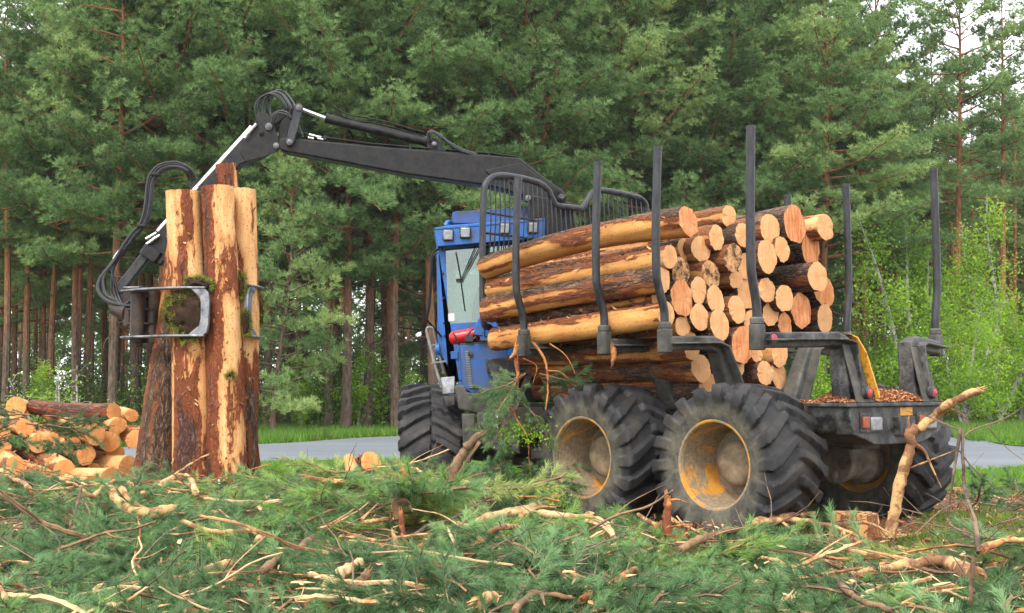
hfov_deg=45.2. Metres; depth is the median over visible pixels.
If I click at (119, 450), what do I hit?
pine log
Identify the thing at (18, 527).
stick
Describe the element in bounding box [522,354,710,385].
pine log
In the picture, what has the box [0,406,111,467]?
pine bough
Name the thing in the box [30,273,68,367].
pine tree
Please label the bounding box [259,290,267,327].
moss
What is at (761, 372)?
pine log
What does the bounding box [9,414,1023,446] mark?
verge grass
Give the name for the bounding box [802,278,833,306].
pine log
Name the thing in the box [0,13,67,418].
pine tree
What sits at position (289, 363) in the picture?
pine tree
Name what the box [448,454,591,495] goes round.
pine bough
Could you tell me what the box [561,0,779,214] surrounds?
pine tree
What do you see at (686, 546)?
broken branch
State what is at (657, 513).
pine bough
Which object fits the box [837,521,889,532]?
broken branch
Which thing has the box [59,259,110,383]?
pine tree
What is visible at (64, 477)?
pine log
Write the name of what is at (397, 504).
splintered stub
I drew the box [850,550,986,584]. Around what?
broken branch
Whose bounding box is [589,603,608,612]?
stick
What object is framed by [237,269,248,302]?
moss
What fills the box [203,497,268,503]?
stick
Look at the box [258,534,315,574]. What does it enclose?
broken branch
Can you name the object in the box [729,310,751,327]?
pine log
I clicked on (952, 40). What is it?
sky
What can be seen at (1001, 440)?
island grass
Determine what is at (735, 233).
pine log
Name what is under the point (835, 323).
pine tree
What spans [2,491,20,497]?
stick
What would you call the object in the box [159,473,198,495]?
broken branch
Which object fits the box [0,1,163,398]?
pine tree
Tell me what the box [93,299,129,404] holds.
pine tree
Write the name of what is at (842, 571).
stick
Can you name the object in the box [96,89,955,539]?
forwarder
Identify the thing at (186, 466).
stick
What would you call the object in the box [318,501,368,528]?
stick
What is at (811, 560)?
stick
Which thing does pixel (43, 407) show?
pine log
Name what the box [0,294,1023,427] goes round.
undergrowth
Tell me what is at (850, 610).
stick
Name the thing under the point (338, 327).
pine tree
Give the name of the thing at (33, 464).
pine log
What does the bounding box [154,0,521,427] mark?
pine tree
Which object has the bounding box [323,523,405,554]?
stick
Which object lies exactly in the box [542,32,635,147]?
pine tree
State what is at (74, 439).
pine log
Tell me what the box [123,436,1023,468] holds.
road
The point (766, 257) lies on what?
pine log
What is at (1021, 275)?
pine tree
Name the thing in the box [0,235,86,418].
pine tree
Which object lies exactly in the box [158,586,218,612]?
stick
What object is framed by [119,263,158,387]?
pine tree
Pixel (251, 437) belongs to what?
pine log
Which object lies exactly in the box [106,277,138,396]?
pine tree
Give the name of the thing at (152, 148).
pine tree
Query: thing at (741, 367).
pine log
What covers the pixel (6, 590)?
stick
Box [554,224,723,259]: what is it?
pine log
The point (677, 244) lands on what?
pine log
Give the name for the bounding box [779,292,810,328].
pine log
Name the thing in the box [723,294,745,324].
pine log
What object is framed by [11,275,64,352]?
pine tree
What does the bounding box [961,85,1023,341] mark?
pine tree
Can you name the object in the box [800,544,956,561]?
stick
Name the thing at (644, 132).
pine tree
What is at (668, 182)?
pine tree
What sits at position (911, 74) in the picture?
pine tree
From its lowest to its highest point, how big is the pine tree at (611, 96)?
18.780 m
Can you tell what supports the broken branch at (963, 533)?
on the ground at (408, 528)
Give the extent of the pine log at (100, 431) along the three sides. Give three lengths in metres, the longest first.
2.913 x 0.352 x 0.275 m
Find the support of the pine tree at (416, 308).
on the ground at (408, 528)
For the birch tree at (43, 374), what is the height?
2.429 m
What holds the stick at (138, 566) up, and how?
on the pine slash
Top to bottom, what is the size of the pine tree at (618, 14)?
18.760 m
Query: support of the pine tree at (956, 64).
on the ground at (408, 528)
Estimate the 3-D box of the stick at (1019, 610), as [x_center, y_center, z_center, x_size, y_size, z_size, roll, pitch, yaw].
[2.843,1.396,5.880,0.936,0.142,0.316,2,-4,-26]
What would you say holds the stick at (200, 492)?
on the pine slash
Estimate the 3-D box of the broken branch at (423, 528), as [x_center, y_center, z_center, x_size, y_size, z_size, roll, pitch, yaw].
[-0.343,1.621,9.549,0.225,0.209,1.479,-2,-4,23]
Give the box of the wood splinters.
[0,468,1023,612]
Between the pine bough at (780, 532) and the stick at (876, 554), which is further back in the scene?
the pine bough at (780, 532)
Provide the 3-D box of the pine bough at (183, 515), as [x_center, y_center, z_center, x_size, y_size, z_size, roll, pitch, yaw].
[-3.015,1.797,9.469,1.929,0.687,1.574,0,-4,0]
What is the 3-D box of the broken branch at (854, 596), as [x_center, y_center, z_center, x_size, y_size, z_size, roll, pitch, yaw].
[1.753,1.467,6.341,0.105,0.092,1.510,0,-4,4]
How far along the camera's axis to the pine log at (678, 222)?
11.83 m
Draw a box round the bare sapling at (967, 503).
[899,406,1023,555]
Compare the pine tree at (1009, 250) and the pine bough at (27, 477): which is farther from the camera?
the pine tree at (1009, 250)
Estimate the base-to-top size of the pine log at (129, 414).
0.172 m
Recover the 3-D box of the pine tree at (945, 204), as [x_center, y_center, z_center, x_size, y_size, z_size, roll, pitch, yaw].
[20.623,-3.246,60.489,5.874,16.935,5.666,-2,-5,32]
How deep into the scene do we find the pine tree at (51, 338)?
41.74 m
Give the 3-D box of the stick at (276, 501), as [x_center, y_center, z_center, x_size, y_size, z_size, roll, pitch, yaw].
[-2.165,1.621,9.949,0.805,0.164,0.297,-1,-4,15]
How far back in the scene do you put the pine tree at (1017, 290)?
88.95 m
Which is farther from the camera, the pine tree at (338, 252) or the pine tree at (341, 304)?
the pine tree at (341, 304)
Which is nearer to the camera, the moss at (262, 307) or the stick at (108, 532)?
the stick at (108, 532)
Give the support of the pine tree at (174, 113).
on the ground at (408, 528)
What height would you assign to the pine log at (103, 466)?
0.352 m
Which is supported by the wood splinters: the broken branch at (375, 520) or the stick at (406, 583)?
the broken branch at (375, 520)
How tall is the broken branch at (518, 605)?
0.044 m
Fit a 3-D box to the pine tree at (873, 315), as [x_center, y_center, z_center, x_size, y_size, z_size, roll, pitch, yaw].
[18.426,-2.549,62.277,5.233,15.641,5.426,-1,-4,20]
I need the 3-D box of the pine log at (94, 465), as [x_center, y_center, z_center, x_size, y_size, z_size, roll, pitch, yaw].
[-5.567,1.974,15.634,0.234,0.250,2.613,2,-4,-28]
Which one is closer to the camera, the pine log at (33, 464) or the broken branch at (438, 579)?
the broken branch at (438, 579)
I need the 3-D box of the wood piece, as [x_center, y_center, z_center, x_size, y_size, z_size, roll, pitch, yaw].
[-1.604,1.603,12.312,0.138,0.173,0.300,2,34,-27]
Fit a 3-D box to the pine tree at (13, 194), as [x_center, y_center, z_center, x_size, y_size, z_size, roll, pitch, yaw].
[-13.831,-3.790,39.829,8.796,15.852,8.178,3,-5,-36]
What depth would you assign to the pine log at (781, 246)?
12.21 m
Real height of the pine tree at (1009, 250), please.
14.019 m
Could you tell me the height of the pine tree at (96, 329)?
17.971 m
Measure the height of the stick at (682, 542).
0.160 m
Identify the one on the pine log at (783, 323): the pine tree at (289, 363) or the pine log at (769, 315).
the pine log at (769, 315)
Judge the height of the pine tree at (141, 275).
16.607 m
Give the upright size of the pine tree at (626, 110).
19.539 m
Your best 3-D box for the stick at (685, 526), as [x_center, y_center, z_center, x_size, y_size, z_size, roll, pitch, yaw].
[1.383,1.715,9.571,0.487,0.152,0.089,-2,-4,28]
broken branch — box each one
[5,474,35,497]
[16,488,90,529]
[66,479,146,498]
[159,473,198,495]
[163,534,264,587]
[167,502,263,535]
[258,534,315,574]
[327,503,387,526]
[391,529,397,553]
[398,506,405,541]
[399,465,408,480]
[411,495,491,538]
[420,559,469,592]
[444,430,486,484]
[466,589,501,610]
[475,524,526,542]
[504,355,530,469]
[511,590,574,612]
[523,340,577,408]
[533,509,615,538]
[578,566,638,603]
[636,513,658,527]
[676,526,739,553]
[689,535,703,547]
[746,517,864,543]
[753,511,815,519]
[761,556,812,568]
[832,574,895,612]
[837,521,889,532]
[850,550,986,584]
[883,385,987,542]
[908,518,973,539]
[963,553,975,609]
[977,537,1023,551]
[981,530,1023,553]
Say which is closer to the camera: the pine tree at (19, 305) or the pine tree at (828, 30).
the pine tree at (828, 30)
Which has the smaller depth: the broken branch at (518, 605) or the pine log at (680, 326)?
the broken branch at (518, 605)
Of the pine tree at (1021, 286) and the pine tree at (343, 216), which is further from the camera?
the pine tree at (1021, 286)
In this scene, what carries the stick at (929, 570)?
on the pine slash
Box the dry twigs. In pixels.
[0,442,1023,610]
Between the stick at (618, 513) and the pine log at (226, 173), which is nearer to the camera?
the stick at (618, 513)
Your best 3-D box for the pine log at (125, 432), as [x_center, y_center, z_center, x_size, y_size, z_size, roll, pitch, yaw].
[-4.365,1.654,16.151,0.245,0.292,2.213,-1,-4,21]
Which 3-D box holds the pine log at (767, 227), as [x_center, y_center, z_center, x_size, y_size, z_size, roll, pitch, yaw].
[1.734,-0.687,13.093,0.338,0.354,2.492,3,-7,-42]
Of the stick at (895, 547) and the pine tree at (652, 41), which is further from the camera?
the pine tree at (652, 41)
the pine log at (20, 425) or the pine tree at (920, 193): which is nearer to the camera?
the pine log at (20, 425)
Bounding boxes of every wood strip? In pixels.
[508,339,518,359]
[610,342,616,367]
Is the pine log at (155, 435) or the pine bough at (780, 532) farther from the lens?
the pine log at (155, 435)
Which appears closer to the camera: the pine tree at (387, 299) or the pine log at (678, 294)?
the pine log at (678, 294)
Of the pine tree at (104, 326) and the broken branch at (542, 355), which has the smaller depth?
the broken branch at (542, 355)
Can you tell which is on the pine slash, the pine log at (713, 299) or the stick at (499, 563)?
the stick at (499, 563)
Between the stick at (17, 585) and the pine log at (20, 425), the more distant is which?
the pine log at (20, 425)
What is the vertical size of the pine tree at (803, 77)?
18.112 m
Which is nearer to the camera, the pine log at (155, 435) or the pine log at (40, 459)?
the pine log at (155, 435)
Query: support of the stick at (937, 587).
on the pine slash
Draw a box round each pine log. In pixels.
[0,416,33,436]
[0,424,11,438]
[0,441,11,452]
[0,449,26,473]
[0,465,18,485]
[6,397,28,417]
[10,443,55,466]
[15,435,80,456]
[18,431,45,452]
[19,474,96,488]
[23,459,52,475]
[27,400,120,419]
[30,420,62,440]
[39,415,104,445]
[43,450,74,475]
[61,455,131,479]
[62,431,119,451]
[67,445,95,465]
[70,468,119,480]
[81,462,100,467]
[93,455,134,475]
[95,445,124,455]
[98,417,126,434]
[119,406,138,421]
[119,424,139,444]
[125,429,138,447]
[133,246,171,477]
[165,189,206,480]
[200,184,247,485]
[215,162,260,470]
[234,187,259,465]
[245,373,258,475]
[355,451,380,474]
[477,206,697,278]
[479,267,669,322]
[484,244,677,295]
[487,301,674,350]
[496,279,692,325]
[514,331,699,367]
[520,238,686,272]
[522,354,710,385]
[531,374,714,403]
[551,235,710,262]
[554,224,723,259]
[557,316,690,346]
[595,295,657,309]
[667,256,689,281]
[687,276,705,303]
[687,303,708,330]
[688,260,719,286]
[690,309,728,340]
[694,205,736,226]
[699,326,752,363]
[702,285,724,310]
[708,243,741,272]
[709,362,743,374]
[717,271,742,289]
[721,222,745,247]
[721,279,751,308]
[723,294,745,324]
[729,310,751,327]
[734,214,779,242]
[736,204,805,244]
[737,253,747,278]
[740,240,776,274]
[742,360,773,384]
[745,302,778,325]
[747,350,762,362]
[757,261,826,292]
[757,278,774,302]
[761,348,787,367]
[765,312,791,331]
[765,365,785,388]
[769,285,792,311]
[772,236,789,262]
[775,235,819,266]
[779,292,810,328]
[792,303,832,331]
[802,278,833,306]
[804,214,832,241]
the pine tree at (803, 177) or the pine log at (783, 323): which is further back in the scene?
the pine tree at (803, 177)
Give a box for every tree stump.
[828,510,882,541]
[947,487,970,498]
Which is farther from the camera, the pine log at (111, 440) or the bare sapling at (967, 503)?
the pine log at (111, 440)
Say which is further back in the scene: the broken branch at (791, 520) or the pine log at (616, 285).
the pine log at (616, 285)
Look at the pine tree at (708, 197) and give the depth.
42.22 m
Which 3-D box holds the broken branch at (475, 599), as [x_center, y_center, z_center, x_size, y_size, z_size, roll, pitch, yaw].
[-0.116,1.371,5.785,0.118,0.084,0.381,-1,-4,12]
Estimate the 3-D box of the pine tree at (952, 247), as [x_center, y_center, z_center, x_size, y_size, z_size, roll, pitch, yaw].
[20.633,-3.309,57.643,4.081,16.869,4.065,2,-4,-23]
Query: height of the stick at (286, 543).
0.271 m
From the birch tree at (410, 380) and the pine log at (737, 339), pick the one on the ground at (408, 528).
the birch tree at (410, 380)
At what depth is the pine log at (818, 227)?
12.69 m
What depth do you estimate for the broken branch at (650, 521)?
9.37 m
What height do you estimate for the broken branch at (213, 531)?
0.150 m
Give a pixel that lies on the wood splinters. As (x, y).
(179, 541)
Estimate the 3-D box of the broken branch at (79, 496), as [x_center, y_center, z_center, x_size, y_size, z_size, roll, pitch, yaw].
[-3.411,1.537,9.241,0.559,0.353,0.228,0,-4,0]
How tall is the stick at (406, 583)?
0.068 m
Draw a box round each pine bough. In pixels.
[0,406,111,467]
[0,464,68,489]
[4,495,219,544]
[380,452,492,479]
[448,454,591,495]
[464,404,560,464]
[467,361,595,430]
[650,511,674,523]
[681,522,856,562]
[794,507,828,534]
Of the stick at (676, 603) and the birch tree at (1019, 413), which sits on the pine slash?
the stick at (676, 603)
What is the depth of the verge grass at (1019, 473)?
18.59 m
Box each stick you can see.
[0,490,116,547]
[0,581,24,587]
[0,585,7,600]
[1,560,28,563]
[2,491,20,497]
[4,525,24,529]
[4,589,26,592]
[8,592,84,612]
[28,483,98,490]
[55,521,154,550]
[75,585,150,595]
[85,583,148,612]
[118,471,215,497]
[131,536,164,574]
[134,516,140,568]
[146,475,203,485]
[158,454,208,485]
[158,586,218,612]
[163,537,282,600]
[189,463,271,482]
[196,514,328,554]
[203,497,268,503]
[207,562,348,577]
[218,499,281,510]
[290,587,429,612]
[296,587,444,596]
[300,474,346,483]
[306,571,429,589]
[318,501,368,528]
[321,543,381,560]
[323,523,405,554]
[339,533,429,541]
[360,540,513,565]
[367,444,449,468]
[411,553,477,558]
[413,509,460,526]
[517,494,562,501]
[555,483,672,542]
[565,530,602,544]
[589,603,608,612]
[609,598,713,604]
[640,525,766,550]
[671,517,703,534]
[766,549,842,564]
[772,532,863,581]
[790,567,861,581]
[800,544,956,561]
[823,559,854,573]
[843,605,865,611]
[845,547,945,570]
[845,582,900,591]
[861,576,931,597]
[883,583,956,612]
[893,545,913,549]
[898,519,927,531]
[916,567,958,574]
[920,587,968,599]
[1011,607,1023,612]
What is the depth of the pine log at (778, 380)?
12.12 m
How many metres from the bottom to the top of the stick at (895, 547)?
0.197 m
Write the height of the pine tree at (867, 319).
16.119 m
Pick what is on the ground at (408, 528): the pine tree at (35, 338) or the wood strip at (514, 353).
the pine tree at (35, 338)
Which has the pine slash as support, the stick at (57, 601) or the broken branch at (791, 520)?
the stick at (57, 601)
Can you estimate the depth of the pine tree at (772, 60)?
48.03 m
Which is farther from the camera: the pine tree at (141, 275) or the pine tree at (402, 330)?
the pine tree at (402, 330)
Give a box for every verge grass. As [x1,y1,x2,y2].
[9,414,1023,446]
[260,455,1023,496]
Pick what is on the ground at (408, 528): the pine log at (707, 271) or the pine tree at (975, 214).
the pine tree at (975, 214)
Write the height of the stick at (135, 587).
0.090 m
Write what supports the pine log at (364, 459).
on the pine slash
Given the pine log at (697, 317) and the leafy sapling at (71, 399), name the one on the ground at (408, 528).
the leafy sapling at (71, 399)
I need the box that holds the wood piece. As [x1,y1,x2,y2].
[343,454,359,480]
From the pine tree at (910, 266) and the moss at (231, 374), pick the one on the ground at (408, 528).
the pine tree at (910, 266)
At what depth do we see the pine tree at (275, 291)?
48.45 m
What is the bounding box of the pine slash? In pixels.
[0,451,1023,612]
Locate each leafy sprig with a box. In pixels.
[479,416,573,457]
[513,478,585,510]
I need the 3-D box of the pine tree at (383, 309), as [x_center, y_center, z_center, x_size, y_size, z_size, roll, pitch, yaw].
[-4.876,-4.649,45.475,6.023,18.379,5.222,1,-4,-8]
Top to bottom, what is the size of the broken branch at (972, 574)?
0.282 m
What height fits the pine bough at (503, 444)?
0.730 m
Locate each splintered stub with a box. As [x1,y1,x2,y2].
[346,563,373,605]
[391,471,413,523]
[662,489,692,540]
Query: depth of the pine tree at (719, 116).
44.68 m
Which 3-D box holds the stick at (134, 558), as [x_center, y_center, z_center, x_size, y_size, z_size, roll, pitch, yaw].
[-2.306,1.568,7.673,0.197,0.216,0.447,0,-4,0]
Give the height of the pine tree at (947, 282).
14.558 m
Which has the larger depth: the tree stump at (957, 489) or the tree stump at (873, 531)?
the tree stump at (957, 489)
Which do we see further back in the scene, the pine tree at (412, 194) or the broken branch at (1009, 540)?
the pine tree at (412, 194)
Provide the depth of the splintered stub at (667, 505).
9.20 m
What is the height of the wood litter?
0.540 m
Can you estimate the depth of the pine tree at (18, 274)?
44.74 m
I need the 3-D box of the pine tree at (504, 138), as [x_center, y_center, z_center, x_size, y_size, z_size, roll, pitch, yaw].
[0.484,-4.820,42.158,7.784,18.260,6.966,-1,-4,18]
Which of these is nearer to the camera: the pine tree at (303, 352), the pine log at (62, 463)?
the pine log at (62, 463)
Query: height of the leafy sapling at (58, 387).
1.854 m
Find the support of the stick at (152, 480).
on the pine slash
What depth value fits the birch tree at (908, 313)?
42.87 m
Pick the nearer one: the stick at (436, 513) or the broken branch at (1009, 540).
the broken branch at (1009, 540)
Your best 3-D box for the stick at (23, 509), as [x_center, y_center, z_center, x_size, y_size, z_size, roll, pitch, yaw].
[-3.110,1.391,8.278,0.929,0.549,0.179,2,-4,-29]
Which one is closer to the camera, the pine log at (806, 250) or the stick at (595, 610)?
the stick at (595, 610)
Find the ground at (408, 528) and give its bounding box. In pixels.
[0,391,1023,612]
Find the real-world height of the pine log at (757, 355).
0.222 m
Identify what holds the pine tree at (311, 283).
on the ground at (408, 528)
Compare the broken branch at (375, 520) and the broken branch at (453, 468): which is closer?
the broken branch at (375, 520)
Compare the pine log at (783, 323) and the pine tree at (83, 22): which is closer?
the pine log at (783, 323)
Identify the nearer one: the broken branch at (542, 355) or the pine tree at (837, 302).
the broken branch at (542, 355)
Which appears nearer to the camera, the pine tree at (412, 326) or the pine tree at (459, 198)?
the pine tree at (459, 198)
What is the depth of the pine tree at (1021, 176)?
66.59 m
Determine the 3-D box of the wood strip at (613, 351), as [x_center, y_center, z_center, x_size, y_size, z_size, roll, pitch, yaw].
[0.933,0.444,11.295,0.062,0.258,0.058,1,-4,-18]
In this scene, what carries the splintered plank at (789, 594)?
on the pine slash
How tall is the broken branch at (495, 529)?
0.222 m
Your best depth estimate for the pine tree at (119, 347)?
52.02 m
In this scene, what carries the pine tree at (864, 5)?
on the ground at (408, 528)
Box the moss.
[161,289,202,347]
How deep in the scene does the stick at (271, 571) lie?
7.02 m
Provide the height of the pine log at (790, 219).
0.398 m
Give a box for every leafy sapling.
[2,360,91,446]
[64,391,123,444]
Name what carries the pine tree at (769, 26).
on the ground at (408, 528)
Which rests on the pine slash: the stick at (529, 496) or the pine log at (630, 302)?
the stick at (529, 496)
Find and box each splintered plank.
[322,558,364,590]
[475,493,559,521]
[778,589,796,605]
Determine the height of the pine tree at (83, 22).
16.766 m
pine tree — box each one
[0,0,70,413]
[0,0,164,402]
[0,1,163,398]
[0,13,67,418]
[0,38,109,396]
[0,97,24,354]
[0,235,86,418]
[0,243,11,400]
[1,47,66,399]
[11,100,203,380]
[11,219,67,420]
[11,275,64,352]
[11,282,38,393]
[25,0,205,403]
[27,0,337,286]
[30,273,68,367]
[31,262,67,416]
[35,18,140,401]
[40,0,302,251]
[43,0,393,250]
[46,281,67,371]
[56,249,110,341]
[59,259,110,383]
[72,5,109,401]
[81,268,158,393]
[84,272,143,400]
[86,0,181,424]
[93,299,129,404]
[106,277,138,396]
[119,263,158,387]
[136,0,422,426]
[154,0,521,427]
[245,131,360,430]
[248,0,497,425]
[259,249,284,353]
[259,278,342,371]
[264,72,365,421]
[266,0,423,425]
[273,80,296,424]
[273,200,344,380]
[282,282,301,414]
[285,0,568,385]
[292,244,310,420]
[314,190,364,406]
[332,0,476,427]
[332,202,408,350]
[335,252,365,373]
[344,79,452,424]
[354,212,476,374]
[361,0,588,412]
[376,222,405,422]
[398,261,476,370]
[399,251,421,381]
[399,260,418,386]
[400,192,448,383]
[404,205,446,383]
[408,185,463,378]
[410,0,675,402]
[415,0,614,402]
[462,22,521,412]
[480,0,651,225]
[532,0,642,219]
[532,0,745,221]
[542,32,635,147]
[551,0,643,221]
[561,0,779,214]
[595,0,717,213]
[599,0,861,215]
[615,4,729,217]
[619,0,800,214]
[650,1,769,210]
[701,0,824,214]
[734,0,817,208]
[740,0,943,389]
[745,28,872,318]
[765,35,965,368]
[783,261,851,370]
[794,4,860,349]
[818,0,950,381]
[819,0,927,348]
[828,105,964,342]
[828,172,859,337]
[830,246,887,349]
[836,216,922,372]
[839,70,951,340]
[871,125,948,312]
[890,0,1023,416]
[892,40,990,385]
[902,77,987,291]
[912,60,999,349]
[919,226,967,359]
[926,125,978,368]
[935,0,1023,416]
[941,129,1022,318]
[944,116,999,343]
[944,160,991,359]
[954,132,1020,348]
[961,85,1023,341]
[965,92,1023,349]
[973,104,1023,411]
[975,211,1023,319]
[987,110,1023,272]
[989,202,1023,348]
[996,247,1023,350]
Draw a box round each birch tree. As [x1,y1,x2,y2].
[24,357,68,423]
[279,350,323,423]
[331,336,389,423]
[399,369,423,397]
[792,348,831,399]
[834,192,986,394]
[850,325,913,388]
[901,287,1018,424]
[930,186,1023,422]
[962,281,1023,419]
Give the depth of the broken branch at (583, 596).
6.49 m
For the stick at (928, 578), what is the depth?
6.56 m
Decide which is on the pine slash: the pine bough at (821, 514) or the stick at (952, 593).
the stick at (952, 593)
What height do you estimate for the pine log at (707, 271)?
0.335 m
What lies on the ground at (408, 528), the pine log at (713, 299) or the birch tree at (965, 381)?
the birch tree at (965, 381)
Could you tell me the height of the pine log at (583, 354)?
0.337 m
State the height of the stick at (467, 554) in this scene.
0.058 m
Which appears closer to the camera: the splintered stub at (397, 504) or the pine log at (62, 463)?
the splintered stub at (397, 504)
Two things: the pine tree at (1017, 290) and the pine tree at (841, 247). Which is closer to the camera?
the pine tree at (841, 247)
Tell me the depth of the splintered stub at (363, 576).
6.40 m
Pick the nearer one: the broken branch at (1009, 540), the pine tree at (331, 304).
the broken branch at (1009, 540)
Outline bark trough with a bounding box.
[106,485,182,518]
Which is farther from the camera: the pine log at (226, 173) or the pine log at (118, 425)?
the pine log at (118, 425)
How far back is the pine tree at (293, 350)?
54.04 m
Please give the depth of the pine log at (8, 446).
14.74 m
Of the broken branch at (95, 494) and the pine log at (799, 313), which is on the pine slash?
the broken branch at (95, 494)
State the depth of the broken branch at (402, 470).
9.62 m
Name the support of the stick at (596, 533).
on the pine slash
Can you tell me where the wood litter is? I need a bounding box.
[0,483,1023,612]
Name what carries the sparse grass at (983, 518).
on the ground at (408, 528)
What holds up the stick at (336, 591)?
on the pine slash
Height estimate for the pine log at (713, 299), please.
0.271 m
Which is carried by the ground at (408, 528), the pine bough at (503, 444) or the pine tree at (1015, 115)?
the pine tree at (1015, 115)
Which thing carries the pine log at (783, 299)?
on the pine log at (769, 315)
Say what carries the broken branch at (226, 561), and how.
on the pine slash
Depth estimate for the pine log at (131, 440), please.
14.83 m
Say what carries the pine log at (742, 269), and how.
on the pine log at (743, 292)
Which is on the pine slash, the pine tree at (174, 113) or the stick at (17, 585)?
the stick at (17, 585)
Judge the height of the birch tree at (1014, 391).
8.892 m
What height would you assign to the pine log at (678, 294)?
0.343 m
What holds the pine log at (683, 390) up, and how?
on the forwarder
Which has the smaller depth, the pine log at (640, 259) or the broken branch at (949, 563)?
the broken branch at (949, 563)
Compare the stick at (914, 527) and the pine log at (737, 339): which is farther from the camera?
the pine log at (737, 339)
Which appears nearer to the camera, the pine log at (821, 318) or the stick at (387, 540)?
the stick at (387, 540)
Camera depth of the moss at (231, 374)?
12.79 m
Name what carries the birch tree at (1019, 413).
on the ground at (408, 528)
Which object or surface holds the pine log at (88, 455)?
on the pine log at (94, 465)
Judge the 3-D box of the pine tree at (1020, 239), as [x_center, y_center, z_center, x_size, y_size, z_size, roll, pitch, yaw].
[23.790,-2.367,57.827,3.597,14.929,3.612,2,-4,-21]
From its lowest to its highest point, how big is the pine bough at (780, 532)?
0.581 m
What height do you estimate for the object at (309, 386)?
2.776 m
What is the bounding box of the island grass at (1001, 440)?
[986,428,1022,444]
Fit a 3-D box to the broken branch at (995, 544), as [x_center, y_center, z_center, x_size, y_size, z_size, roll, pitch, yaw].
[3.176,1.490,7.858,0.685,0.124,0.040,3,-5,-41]
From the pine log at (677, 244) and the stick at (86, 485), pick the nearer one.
the stick at (86, 485)
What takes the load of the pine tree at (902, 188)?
on the ground at (408, 528)
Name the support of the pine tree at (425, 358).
on the ground at (408, 528)
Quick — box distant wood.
[10,232,1023,397]
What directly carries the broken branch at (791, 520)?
on the pine bough at (780, 532)
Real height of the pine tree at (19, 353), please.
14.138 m
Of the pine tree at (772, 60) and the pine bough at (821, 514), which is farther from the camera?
the pine tree at (772, 60)
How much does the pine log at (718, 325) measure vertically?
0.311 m
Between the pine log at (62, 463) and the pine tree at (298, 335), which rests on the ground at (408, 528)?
the pine tree at (298, 335)
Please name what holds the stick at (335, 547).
on the pine slash
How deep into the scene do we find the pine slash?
7.53 m
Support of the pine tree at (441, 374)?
on the ground at (408, 528)
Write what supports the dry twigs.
on the ground at (408, 528)
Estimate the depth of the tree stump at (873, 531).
9.92 m
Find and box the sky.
[0,0,1023,390]
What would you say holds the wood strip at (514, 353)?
hanging from the forwarder
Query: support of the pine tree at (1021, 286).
on the ground at (408, 528)
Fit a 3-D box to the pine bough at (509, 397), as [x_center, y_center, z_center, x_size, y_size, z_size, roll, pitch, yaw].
[0.200,0.831,11.678,1.124,0.699,1.138,-2,-4,22]
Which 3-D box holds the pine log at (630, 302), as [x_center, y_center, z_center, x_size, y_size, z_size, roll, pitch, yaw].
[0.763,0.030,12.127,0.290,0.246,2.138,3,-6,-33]
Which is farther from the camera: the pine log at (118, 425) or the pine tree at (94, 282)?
the pine tree at (94, 282)
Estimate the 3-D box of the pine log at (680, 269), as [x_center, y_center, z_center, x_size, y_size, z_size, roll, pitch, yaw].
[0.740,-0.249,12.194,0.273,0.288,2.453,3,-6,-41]
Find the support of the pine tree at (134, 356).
on the ground at (408, 528)
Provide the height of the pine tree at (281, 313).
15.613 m
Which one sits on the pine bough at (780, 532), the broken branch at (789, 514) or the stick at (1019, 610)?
the broken branch at (789, 514)
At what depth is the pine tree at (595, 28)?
40.47 m
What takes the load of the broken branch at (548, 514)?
on the pine slash
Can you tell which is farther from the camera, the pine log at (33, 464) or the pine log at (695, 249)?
the pine log at (33, 464)
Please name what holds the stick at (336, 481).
on the pine slash
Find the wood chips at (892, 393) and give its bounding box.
[812,388,942,402]
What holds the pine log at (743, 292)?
on the pine log at (746, 321)
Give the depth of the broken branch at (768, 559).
7.53 m
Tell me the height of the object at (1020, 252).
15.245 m
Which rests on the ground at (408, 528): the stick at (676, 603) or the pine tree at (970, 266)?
the pine tree at (970, 266)
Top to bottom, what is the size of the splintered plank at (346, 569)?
0.075 m
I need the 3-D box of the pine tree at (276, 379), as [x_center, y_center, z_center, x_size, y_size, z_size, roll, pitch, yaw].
[-6.622,-0.661,35.262,5.066,9.088,5.090,2,-4,-29]
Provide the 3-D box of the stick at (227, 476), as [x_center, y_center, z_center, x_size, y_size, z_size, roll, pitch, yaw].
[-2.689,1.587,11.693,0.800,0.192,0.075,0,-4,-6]
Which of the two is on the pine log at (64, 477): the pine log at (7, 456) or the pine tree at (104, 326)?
the pine log at (7, 456)
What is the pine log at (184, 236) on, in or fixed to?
on the ground at (408, 528)
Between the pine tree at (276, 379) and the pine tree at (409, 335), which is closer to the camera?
the pine tree at (276, 379)
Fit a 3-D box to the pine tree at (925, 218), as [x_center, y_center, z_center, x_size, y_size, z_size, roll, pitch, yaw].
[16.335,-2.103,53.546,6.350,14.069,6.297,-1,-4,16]
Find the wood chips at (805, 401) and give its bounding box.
[800,399,822,406]
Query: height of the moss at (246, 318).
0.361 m
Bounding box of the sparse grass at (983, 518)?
[735,487,1023,568]
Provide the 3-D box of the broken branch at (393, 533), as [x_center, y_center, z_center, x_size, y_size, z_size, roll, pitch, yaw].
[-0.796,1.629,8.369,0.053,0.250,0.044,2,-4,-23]

